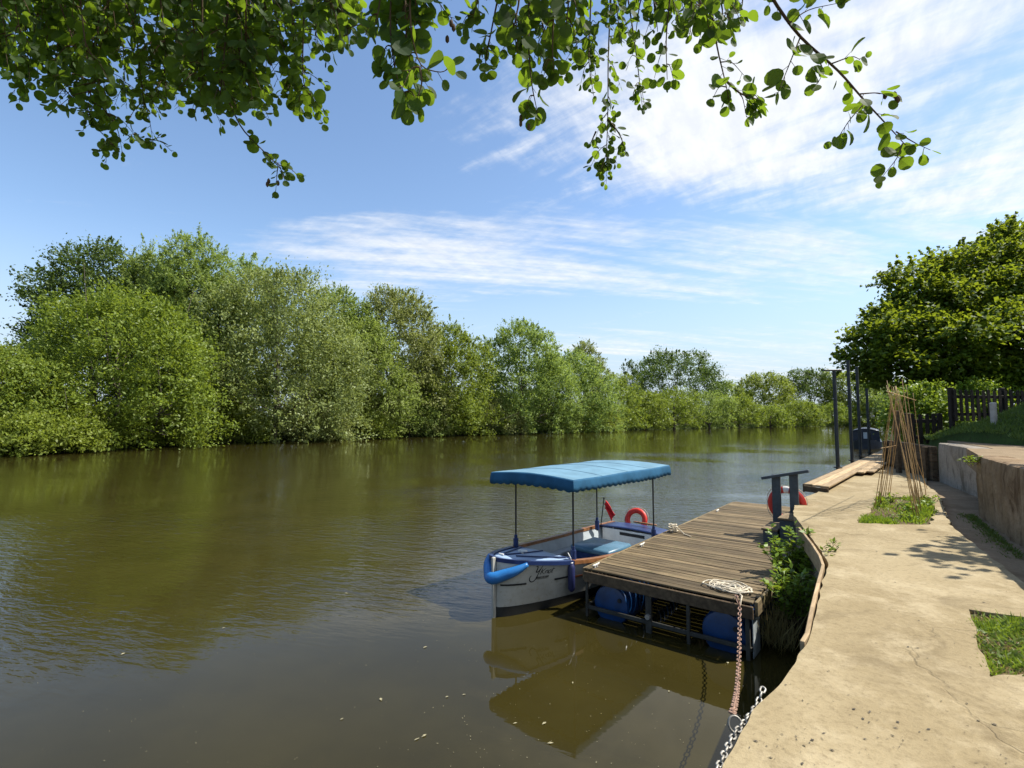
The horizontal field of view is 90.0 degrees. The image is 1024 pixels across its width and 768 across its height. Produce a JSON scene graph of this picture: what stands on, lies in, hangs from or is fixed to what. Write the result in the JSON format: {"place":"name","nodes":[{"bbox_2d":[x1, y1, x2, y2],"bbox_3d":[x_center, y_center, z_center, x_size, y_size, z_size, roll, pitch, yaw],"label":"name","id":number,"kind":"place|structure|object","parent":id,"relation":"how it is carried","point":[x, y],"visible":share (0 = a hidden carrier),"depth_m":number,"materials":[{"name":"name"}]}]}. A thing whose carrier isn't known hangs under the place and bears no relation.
{"place":"outdoors","nodes":[
{"label":"outdoors","id":0,"kind":"place"},
{"bbox_2d":[8,417,877,453],"bbox_3d":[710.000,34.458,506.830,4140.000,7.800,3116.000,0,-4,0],"label":"ground","id":1,"kind":"structure","parent":0,"point":[283,439],"depth_m":89.10,"materials":[{"name":"green plant"}]},
{"bbox_2d":[0,337,97,451],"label":"bush","id":2,"kind":"object","parent":1,"relation":"on","point":[12,358],"visible":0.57,"depth_m":42.00,"materials":[{"name":"green plant"}]},
{"bbox_2d":[0,400,114,457],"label":"bush","id":3,"kind":"object","parent":1,"relation":"on","point":[60,435],"visible":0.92,"depth_m":40.02,"materials":[{"name":"green plant"}]},
{"bbox_2d":[0,388,125,454],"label":"bush","id":4,"kind":"object","parent":1,"relation":"on","point":[84,412],"visible":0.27,"depth_m":43.31,"materials":[{"name":"green plant"}]},
{"bbox_2d":[0,229,161,401],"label":"alder","id":5,"kind":"object","parent":1,"relation":"on","point":[99,255],"visible":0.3,"depth_m":62.11,"materials":[{"name":"green plant"}]},
{"bbox_2d":[0,270,250,451],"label":"sallow tree","id":6,"kind":"object","parent":1,"relation":"on","point":[165,329],"visible":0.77,"depth_m":47.82,"materials":[{"name":"green plant"}]},
{"bbox_2d":[70,233,202,394],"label":"willow tree","id":7,"kind":"object","parent":1,"relation":"on","point":[140,267],"visible":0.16,"depth_m":62.05,"materials":[{"name":"green plant"}]},
{"bbox_2d":[112,395,211,446],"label":"bush","id":8,"kind":"object","parent":1,"relation":"on","point":[156,439],"visible":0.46,"depth_m":50.97,"materials":[{"name":"green plant"}]},
{"bbox_2d":[110,222,260,416],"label":"willow tree","id":9,"kind":"object","parent":1,"relation":"on","point":[202,267],"visible":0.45,"depth_m":61.23,"materials":[{"name":"green plant"}]},
{"bbox_2d":[190,393,280,442],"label":"bush","id":10,"kind":"object","parent":1,"relation":"on","point":[243,430],"visible":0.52,"depth_m":58.94,"materials":[{"name":"green plant"}]},
{"bbox_2d":[200,252,306,408],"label":"willow tree","id":11,"kind":"object","parent":1,"relation":"on","point":[241,261],"visible":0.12,"depth_m":71.70,"materials":[{"name":"green plant"}]},
{"bbox_2d":[166,253,381,443],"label":"willow tree","id":12,"kind":"object","parent":1,"relation":"on","point":[275,332],"visible":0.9,"depth_m":60.40,"materials":[{"name":"green plant"}]},
{"bbox_2d":[269,397,362,440],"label":"bush","id":13,"kind":"object","parent":1,"relation":"on","point":[343,424],"visible":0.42,"depth_m":64.29,"materials":[{"name":"green plant"}]},
{"bbox_2d":[286,281,390,435],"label":"willow tree","id":14,"kind":"object","parent":1,"relation":"on","point":[350,311],"visible":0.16,"depth_m":75.37,"materials":[{"name":"green plant"}]},
{"bbox_2d":[294,311,429,437],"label":"willow tree","id":15,"kind":"object","parent":1,"relation":"on","point":[373,326],"visible":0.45,"depth_m":72.21,"materials":[{"name":"green plant"}]},
{"bbox_2d":[333,400,399,438],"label":"bush","id":16,"kind":"object","parent":1,"relation":"on","point":[381,423],"visible":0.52,"depth_m":71.09,"materials":[{"name":"green plant"}]},
{"bbox_2d":[343,281,464,436],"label":"willow tree","id":17,"kind":"object","parent":1,"relation":"on","point":[403,315],"visible":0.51,"depth_m":78.59,"materials":[{"name":"green plant"}]},
{"bbox_2d":[377,391,451,436],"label":"bush","id":18,"kind":"object","parent":1,"relation":"on","point":[429,414],"visible":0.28,"depth_m":78.26,"materials":[{"name":"green plant"}]},
{"bbox_2d":[0,422,883,448],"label":"reeds","id":19,"kind":"object","parent":1,"relation":"on","point":[825,424],"visible":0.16,"depth_m":106.00,"materials":[{"name":"green plant"}]},
{"bbox_2d":[66,364,818,432],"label":"undergrowth","id":20,"kind":"object","parent":1,"relation":"on","point":[772,420],"visible":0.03,"depth_m":128.05,"materials":[{"name":"green plant"}]},
{"bbox_2d":[389,314,514,435],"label":"willow tree","id":21,"kind":"object","parent":1,"relation":"on","point":[467,366],"visible":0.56,"depth_m":82.94,"materials":[{"name":"green plant"}]},
{"bbox_2d":[423,396,494,435],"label":"bush","id":22,"kind":"object","parent":1,"relation":"on","point":[459,428],"visible":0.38,"depth_m":84.33,"materials":[{"name":"green plant"}]},
{"bbox_2d":[0,0,940,198],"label":"alder tree","id":23,"kind":"object","parent":1,"relation":"on","point":[239,36],"visible":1,"depth_m":2.35,"materials":[{"name":"green plant"}]},
{"bbox_2d":[471,394,529,433],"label":"bush","id":24,"kind":"object","parent":1,"relation":"on","point":[511,425],"visible":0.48,"depth_m":89.29,"materials":[{"name":"green plant"}]},
{"bbox_2d":[468,315,583,433],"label":"willow tree","id":25,"kind":"object","parent":1,"relation":"on","point":[533,336],"visible":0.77,"depth_m":92.39,"materials":[{"name":"green plant"}]},
{"bbox_2d":[524,398,585,432],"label":"bush","id":26,"kind":"object","parent":1,"relation":"on","point":[563,428],"visible":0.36,"depth_m":98.65,"materials":[{"name":"green plant"}]},
{"bbox_2d":[523,346,627,432],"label":"willow tree","id":27,"kind":"object","parent":1,"relation":"on","point":[587,371],"visible":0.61,"depth_m":102.74,"materials":[{"name":"green plant"}]},
{"bbox_2d":[570,337,613,403],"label":"poplar tree","id":28,"kind":"object","parent":1,"relation":"on","point":[583,345],"visible":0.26,"depth_m":117.56,"materials":[{"name":"green plant"}]},
{"bbox_2d":[572,402,625,430],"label":"bush","id":29,"kind":"object","parent":1,"relation":"on","point":[617,419],"visible":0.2,"depth_m":109.83,"materials":[{"name":"green plant"}]},
{"bbox_2d":[576,371,653,429],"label":"willow tree","id":30,"kind":"object","parent":1,"relation":"on","point":[627,395],"visible":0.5,"depth_m":120.03,"materials":[{"name":"green plant"}]},
{"bbox_2d":[619,358,644,398],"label":"poplar tree","id":31,"kind":"object","parent":1,"relation":"on","point":[630,365],"visible":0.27,"depth_m":184.61,"materials":[{"name":"green plant"}]},
{"bbox_2d":[622,389,676,429],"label":"bush","id":32,"kind":"object","parent":1,"relation":"on","point":[657,405],"visible":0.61,"depth_m":125.37,"materials":[{"name":"green plant"}]},
{"bbox_2d":[622,345,731,410],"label":"oak tree","id":33,"kind":"object","parent":1,"relation":"on","point":[669,364],"visible":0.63,"depth_m":176.96,"materials":[{"name":"green plant"}]},
{"bbox_2d":[647,385,708,428],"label":"bush","id":34,"kind":"object","parent":1,"relation":"on","point":[682,408],"visible":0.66,"depth_m":132.14,"materials":[{"name":"green plant"}]},
{"bbox_2d":[678,390,743,427],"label":"bush","id":35,"kind":"object","parent":1,"relation":"on","point":[724,404],"visible":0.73,"depth_m":143.90,"materials":[{"name":"green plant"}]},
{"bbox_2d":[705,379,754,408],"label":"ash tree","id":36,"kind":"object","parent":1,"relation":"on","point":[730,383],"visible":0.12,"depth_m":213.37,"materials":[{"name":"green plant"}]},
{"bbox_2d":[712,392,767,426],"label":"bush","id":37,"kind":"object","parent":1,"relation":"on","point":[743,403],"visible":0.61,"depth_m":155.18,"materials":[{"name":"green plant"}]},
{"bbox_2d":[732,370,801,420],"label":"ash tree","id":38,"kind":"object","parent":1,"relation":"on","point":[771,381],"visible":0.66,"depth_m":192.79,"materials":[{"name":"green plant"}]},
{"bbox_2d":[752,404,796,426],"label":"bush","id":39,"kind":"object","parent":1,"relation":"on","point":[779,413],"visible":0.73,"depth_m":162.91,"materials":[{"name":"green plant"}]},
{"bbox_2d":[757,520,815,594],"bbox_3d":[4.066,2.491,7.217,1.115,1.070,0.650,-1,-4,21],"label":"bank bush","id":40,"kind":"object","parent":1,"relation":"on","point":[797,556],"visible":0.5,"depth_m":7.28,"materials":[{"name":"green plant"}]},
{"bbox_2d":[759,551,816,630],"bbox_3d":[3.608,2.686,6.615,1.133,0.841,0.895,0,-4,0],"label":"bank bush","id":41,"kind":"object","parent":1,"relation":"on","point":[802,609],"visible":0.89,"depth_m":6.46,"materials":[{"name":"green plant"}]},
{"bbox_2d":[772,577,812,629],"bbox_3d":[3.959,2.962,7.067,0.855,0.720,0.632,-4,-5,43],"label":"bank bush","id":42,"kind":"object","parent":1,"relation":"on","point":[791,609],"visible":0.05,"depth_m":7.06,"materials":[{"name":"green plant"}]},
{"bbox_2d":[782,397,833,426],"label":"bush","id":43,"kind":"object","parent":1,"relation":"on","point":[809,407],"visible":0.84,"depth_m":173.22,"materials":[{"name":"green plant"}]},
{"bbox_2d":[796,525,826,600],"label":"quay wall","id":44,"kind":"structure","parent":1,"relation":"on","point":[814,573],"depth_m":7.16,"materials":[{"name":"concrete"}]},
{"bbox_2d":[775,365,853,413],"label":"oak tree","id":45,"kind":"object","parent":1,"relation":"on","point":[805,386],"visible":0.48,"depth_m":201.74,"materials":[{"name":"green plant"}]},
{"bbox_2d":[808,401,857,425],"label":"bush","id":46,"kind":"object","parent":1,"relation":"on","point":[842,410],"visible":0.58,"depth_m":183.13,"materials":[{"name":"green plant"}]},
{"bbox_2d":[803,450,887,492],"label":"boardwalk","id":47,"kind":"structure","parent":1,"relation":"on","point":[871,463],"depth_m":14.12,"materials":[{"name":"wood"}]},
{"bbox_2d":[816,370,881,421],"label":"ash tree","id":48,"kind":"object","parent":1,"relation":"on","point":[841,376],"visible":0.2,"depth_m":197.97,"materials":[{"name":"green plant"}]},
{"bbox_2d":[840,399,883,425],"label":"bush","id":49,"kind":"object","parent":1,"relation":"on","point":[854,410],"visible":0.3,"depth_m":190.26,"materials":[{"name":"green plant"}]},
{"bbox_2d":[851,382,892,425],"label":"ash tree","id":50,"kind":"object","parent":1,"relation":"on","point":[871,397],"visible":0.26,"depth_m":188.15,"materials":[{"name":"green plant"}]},
{"bbox_2d":[882,440,938,481],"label":"sleeper wall","id":51,"kind":"structure","parent":1,"relation":"on","point":[929,458],"depth_m":14.36,"materials":[{"name":"brown wood"}]},
{"bbox_2d":[869,375,955,423],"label":"ash tree","id":52,"kind":"object","parent":1,"relation":"on","point":[881,406],"visible":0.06,"depth_m":177.68,"materials":[{"name":"green plant"}]},
{"bbox_2d":[938,443,990,497],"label":"retaining wall","id":53,"kind":"structure","parent":1,"relation":"on","point":[955,472],"depth_m":12.22,"materials":[{"name":"grey concrete"}]},
{"bbox_2d":[976,455,1023,546],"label":"retaining wall","id":54,"kind":"structure","parent":1,"relation":"on","point":[1000,484],"depth_m":7.49,"materials":[{"name":"grey concrete"}]},
{"bbox_2d":[959,455,982,466],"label":"wall weed","id":55,"kind":"object","parent":54,"relation":"on","point":[973,459],"depth_m":8.76,"materials":[{"name":"green plant"}]},
{"bbox_2d":[947,440,1023,471],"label":"ledge","id":56,"kind":"object","parent":54,"relation":"on","point":[1015,451],"visible":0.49,"depth_m":10.20,"materials":[{"name":"concrete"}]},
{"bbox_2d":[0,426,902,767],"bbox_3d":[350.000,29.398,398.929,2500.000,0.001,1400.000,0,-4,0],"label":"water","id":57,"kind":"structure","parent":0,"point":[268,604],"depth_m":7.50,"materials":[{"name":"liquid"}]},
{"bbox_2d":[81,535,728,767],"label":"floating debris","id":58,"kind":"object","parent":57,"relation":"on","point":[464,721],"visible":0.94,"depth_m":4.88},
{"bbox_2d":[483,460,670,617],"bbox_3d":[1.217,2.616,9.162,1.764,2.294,4.678,-3,-5,42],"label":"motor launch","id":59,"kind":"object","parent":57,"relation":"on","point":[526,577],"visible":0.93,"depth_m":8.18,"materials":[{"name":"white wood"}]},
{"bbox_2d":[568,553,574,591],"bbox_3d":[0.909,2.884,7.839,0.112,0.584,0.112,0,-4,0],"label":"hanging fender","id":60,"kind":"object","parent":59,"relation":"hanging from","point":[571,577],"visible":1,"depth_m":7.79,"materials":[{"name":"blue plastic"}]},
{"bbox_2d":[624,507,647,525],"bbox_3d":[2.690,2.942,11.100,0.535,0.509,0.218,-3,-5,35],"label":"lifebuoy","id":61,"kind":"object","parent":59,"relation":"hanging from","point":[634,510],"visible":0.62,"depth_m":11.14,"materials":[{"name":"plastic"}]},
{"bbox_2d":[583,501,795,660],"bbox_3d":[4.406,3.316,9.856,2.416,0.988,7.865,-3,-5,39],"label":"floating dock","id":62,"kind":"object","parent":57,"relation":"on","point":[721,543],"visible":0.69,"depth_m":7.44,"materials":[{"name":"wood"}]},
{"bbox_2d":[668,523,690,536],"bbox_3d":[3.174,2.796,9.821,0.252,0.156,0.576,1,-4,-10],"label":"mooring rope","id":63,"kind":"object","parent":62,"relation":"on","point":[673,527],"visible":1,"depth_m":9.93,"materials":[{"name":"white fabric"}]},
{"bbox_2d":[702,579,752,618],"bbox_3d":[2.847,2.734,6.598,0.478,0.262,0.728,2,-4,-22],"label":"coiled rope","id":64,"kind":"object","parent":62,"relation":"on","point":[731,586],"visible":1,"depth_m":6.62,"materials":[{"name":"white fabric"}]},
{"bbox_2d":[728,595,741,714],"bbox_3d":[2.036,2.342,4.626,0.078,0.684,3.762,-2,-4,24],"label":"mooring chain","id":65,"kind":"object","parent":62,"relation":"hanging from","point":[733,709],"visible":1,"depth_m":4.44,"materials":[{"name":"brown metal"}]},
{"bbox_2d":[761,469,809,545],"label":"boarding steps","id":66,"kind":"structure","parent":62,"relation":"on","point":[780,519],"depth_m":9.58,"materials":[{"name":"metal"}]},
{"bbox_2d":[767,485,807,516],"bbox_3d":[5.240,2.292,9.758,0.701,0.701,0.118,-3,-5,39],"label":"lifebuoy","id":67,"kind":"object","parent":66,"relation":"hanging from","point":[785,489],"visible":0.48,"depth_m":9.76,"materials":[{"name":"plastic"}]},
{"bbox_2d":[822,369,842,468],"bbox_3d":[9.687,2.489,15.293,0.520,5.860,0.236,0,-4,0],"label":"mooring pole","id":68,"kind":"object","parent":57,"relation":"in","point":[836,431],"visible":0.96,"depth_m":15.36,"materials":[{"name":"metal"}]},
{"bbox_2d":[846,360,855,462],"bbox_3d":[11.851,2.377,17.857,0.236,6.422,0.236,0,-4,0],"label":"mooring pole","id":69,"kind":"object","parent":57,"relation":"in","point":[851,460],"visible":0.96,"depth_m":17.91,"materials":[{"name":"metal"}]},
{"bbox_2d":[855,367,863,459],"bbox_3d":[13.523,2.524,19.877,0.236,6.397,0.236,0,-4,0],"label":"mooring pole","id":70,"kind":"object","parent":57,"relation":"in","point":[858,413],"visible":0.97,"depth_m":19.93,"materials":[{"name":"metal"}]},
{"bbox_2d":[853,427,881,448],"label":"narrowboat","id":71,"kind":"object","parent":57,"relation":"on","point":[875,441],"visible":0.76,"depth_m":48.84,"materials":[{"name":"metal"}]},
{"bbox_2d":[865,388,872,455],"bbox_3d":[15.284,3.022,21.881,0.236,5.668,0.236,0,-4,0],"label":"mooring pole","id":72,"kind":"object","parent":57,"relation":"in","point":[869,452],"visible":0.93,"depth_m":21.94,"materials":[{"name":"metal"}]},
{"bbox_2d":[0,0,1023,415],"label":"sky","id":73,"kind":"structure","parent":0,"point":[752,246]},
{"bbox_2d":[744,591,808,654],"bbox_3d":[3.368,2.958,6.471,1.285,0.714,1.112,-3,-5,36],"label":"dry grass tuft","id":74,"kind":"object","parent":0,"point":[771,630],"visible":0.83,"depth_m":6.42,"materials":[{"name":"plant"}]},
{"bbox_2d":[722,466,1023,767],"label":"path","id":75,"kind":"structure","parent":0,"point":[874,607],"depth_m":3.43,"materials":[{"name":"concrete"}]},
{"bbox_2d":[715,686,766,767],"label":"mooring chain","id":76,"kind":"object","parent":75,"relation":"on","point":[731,739],"visible":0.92,"depth_m":2.70,"materials":[{"name":"silver metal"}]},
{"bbox_2d":[727,715,742,732],"bbox_3d":[1.216,1.854,2.788,0.083,0.084,0.043,0,-4,0],"label":"shackle","id":77,"kind":"object","parent":76,"relation":"attached to","point":[729,719],"visible":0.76,"depth_m":2.79,"materials":[{"name":"silver metal"}]},
{"bbox_2d":[798,527,824,650],"bbox_3d":[3.266,2.094,5.569,0.249,0.220,4.417,-2,-4,29],"label":"edging board","id":78,"kind":"object","parent":75,"relation":"on","point":[812,552],"visible":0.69,"depth_m":5.19,"materials":[{"name":"brown wood"}]},
{"bbox_2d":[820,537,839,555],"bbox_3d":[3.849,1.964,6.138,0.259,0.219,0.335,-1,-4,15],"label":"weed","id":79,"kind":"object","parent":75,"relation":"on","point":[832,547],"visible":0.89,"depth_m":6.24,"materials":[{"name":"green plant"}]},
{"bbox_2d":[749,533,1006,767],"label":"leaf litter","id":80,"kind":"object","parent":75,"relation":"on","point":[802,763],"visible":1,"depth_m":2.65,"materials":[{"name":"brown dry dead leaf"}]},
{"bbox_2d":[858,494,938,524],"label":"grass","id":81,"kind":"structure","parent":0,"point":[927,511],"depth_m":8.63,"materials":[{"name":"green plant"}]},
{"bbox_2d":[875,394,891,504],"bbox_3d":[6.479,1.225,8.952,0.014,2.108,1.228,-1,-4,20],"label":"bamboo cane","id":82,"kind":"object","parent":81,"relation":"on","point":[882,454],"visible":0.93,"depth_m":8.95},
{"bbox_2d":[878,394,892,500],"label":"bamboo cane","id":83,"kind":"object","parent":81,"relation":"on","point":[884,453],"visible":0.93,"depth_m":9.19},
{"bbox_2d":[887,382,916,515],"bbox_3d":[6.380,1.089,8.367,0.411,2.298,0.018,0,-4,0],"label":"bamboo cane","id":84,"kind":"object","parent":81,"relation":"on","point":[903,455],"visible":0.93,"depth_m":8.36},
{"bbox_2d":[886,385,919,515],"bbox_3d":[6.577,1.132,8.604,0.392,2.243,0.047,-1,-4,19],"label":"bamboo cane","id":85,"kind":"object","parent":81,"relation":"on","point":[906,465],"visible":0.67,"depth_m":8.55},
{"bbox_2d":[895,387,913,497],"bbox_3d":[7.008,1.155,9.120,0.218,2.264,0.020,-3,-5,41],"label":"bamboo cane","id":86,"kind":"object","parent":81,"relation":"on","point":[904,442],"visible":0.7,"depth_m":9.13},
{"bbox_2d":[896,387,918,507],"bbox_3d":[7.218,1.167,9.348,0.017,2.271,0.309,1,-4,-17],"label":"bamboo cane","id":87,"kind":"object","parent":81,"relation":"on","point":[908,452],"visible":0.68,"depth_m":9.32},
{"bbox_2d":[896,388,920,509],"bbox_3d":[6.798,1.156,8.731,0.653,2.215,0.063,2,-4,-29],"label":"bamboo cane","id":88,"kind":"object","parent":81,"relation":"on","point":[912,454],"visible":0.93,"depth_m":8.70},
{"bbox_2d":[902,381,916,510],"bbox_3d":[6.864,1.088,8.836,0.136,2.361,0.028,0,-4,4],"label":"bamboo cane","id":89,"kind":"object","parent":81,"relation":"on","point":[910,449],"visible":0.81,"depth_m":8.81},
{"bbox_2d":[897,502,923,511],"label":"bed plant","id":90,"kind":"object","parent":81,"relation":"on","point":[908,505],"visible":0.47,"depth_m":8.99,"materials":[{"name":"green plant"}]},
{"bbox_2d":[906,387,921,499],"bbox_3d":[7.922,1.184,10.088,0.180,2.335,0.022,-1,-4,20],"label":"bamboo cane","id":91,"kind":"object","parent":81,"relation":"on","point":[914,448],"visible":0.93,"depth_m":10.07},
{"bbox_2d":[916,411,1023,467],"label":"grass bank","id":92,"kind":"structure","parent":0,"point":[989,438],"depth_m":13.24,"materials":[{"name":"green plant"}]},
{"bbox_2d":[871,385,925,443],"bbox_3d":[15.529,1.300,20.498,2.147,2.514,1.959,0,-4,0],"label":"shrub","id":93,"kind":"object","parent":92,"relation":"on","point":[883,417],"visible":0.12,"depth_m":20.59,"materials":[{"name":"green plant"}]},
{"bbox_2d":[873,378,976,442],"bbox_3d":[15.367,1.208,18.800,3.494,2.849,2.880,0,-4,0],"label":"shrub","id":94,"kind":"object","parent":92,"relation":"on","point":[930,398],"visible":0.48,"depth_m":18.39,"materials":[{"name":"green plant"}]},
{"bbox_2d":[829,211,1023,400],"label":"maple tree","id":95,"kind":"object","parent":92,"relation":"on","point":[945,316],"visible":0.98,"depth_m":23.86,"materials":[{"name":"green plant"}]},
{"bbox_2d":[947,388,1023,427],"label":"picket fence","id":96,"kind":"object","parent":92,"relation":"on","point":[1002,397],"visible":0.78,"depth_m":16.49,"materials":[{"name":"black wood"}]},
{"bbox_2d":[952,375,1020,422],"bbox_3d":[19.517,0.958,21.494,3.597,2.651,2.880,0,-4,0],"label":"shrub","id":97,"kind":"object","parent":92,"relation":"on","point":[985,386],"visible":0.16,"depth_m":21.19,"materials":[{"name":"green plant"}]},
{"bbox_2d":[963,368,1023,417],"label":"shrub","id":98,"kind":"object","parent":92,"relation":"on","point":[1010,379],"visible":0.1,"depth_m":22.42,"materials":[{"name":"green plant"}]},
{"bbox_2d":[989,402,997,423],"bbox_3d":[12.582,0.794,13.377,0.156,0.632,0.160,0,-4,0],"label":"bollard","id":99,"kind":"object","parent":92,"relation":"on","point":[993,411],"visible":0.83,"depth_m":13.34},
{"bbox_2d":[922,402,1023,439],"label":"grass","id":100,"kind":"structure","parent":0,"point":[962,427],"depth_m":13.36,"materials":[{"name":"green plant"}]},
{"bbox_2d":[926,468,1023,581],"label":"path","id":101,"kind":"structure","parent":0,"point":[955,502],"depth_m":7.97,"materials":[{"name":"concrete"}]},
{"bbox_2d":[893,411,901,472],"bbox_3d":[11.462,1.802,15.214,0.140,2.020,0.140,0,-4,0],"label":"gate post","id":102,"kind":"object","parent":101,"relation":"on","point":[898,459],"visible":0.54,"depth_m":15.18,"materials":[{"name":"brown wood"}]},
{"bbox_2d":[904,413,911,442],"bbox_3d":[12.489,1.897,16.110,0.140,1.950,0.140,0,-4,0],"label":"gate post","id":103,"kind":"object","parent":101,"relation":"on","point":[909,425],"visible":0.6,"depth_m":16.10,"materials":[{"name":"brown wood"}]},
{"bbox_2d":[910,413,942,443],"bbox_3d":[13.796,1.902,17.071,1.047,1.867,0.187,-1,-4,9],"label":"picket fence","id":104,"kind":"object","parent":101,"relation":"on","point":[936,418],"visible":0.53,"depth_m":17.02,"materials":[{"name":"black wood"}]},
{"bbox_2d":[956,512,1023,559],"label":"grass","id":105,"kind":"structure","parent":0,"point":[979,523],"depth_m":7.34,"materials":[{"name":"green plant"}]},
{"bbox_2d":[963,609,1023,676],"bbox_3d":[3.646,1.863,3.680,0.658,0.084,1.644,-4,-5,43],"label":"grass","id":106,"kind":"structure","parent":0,"point":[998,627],"depth_m":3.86,"materials":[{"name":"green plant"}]},
{"bbox_2d":[968,610,1023,676],"bbox_3d":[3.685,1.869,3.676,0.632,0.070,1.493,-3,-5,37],"label":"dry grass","id":107,"kind":"structure","parent":0,"point":[1007,646],"depth_m":3.67,"materials":[{"name":"green plant"}]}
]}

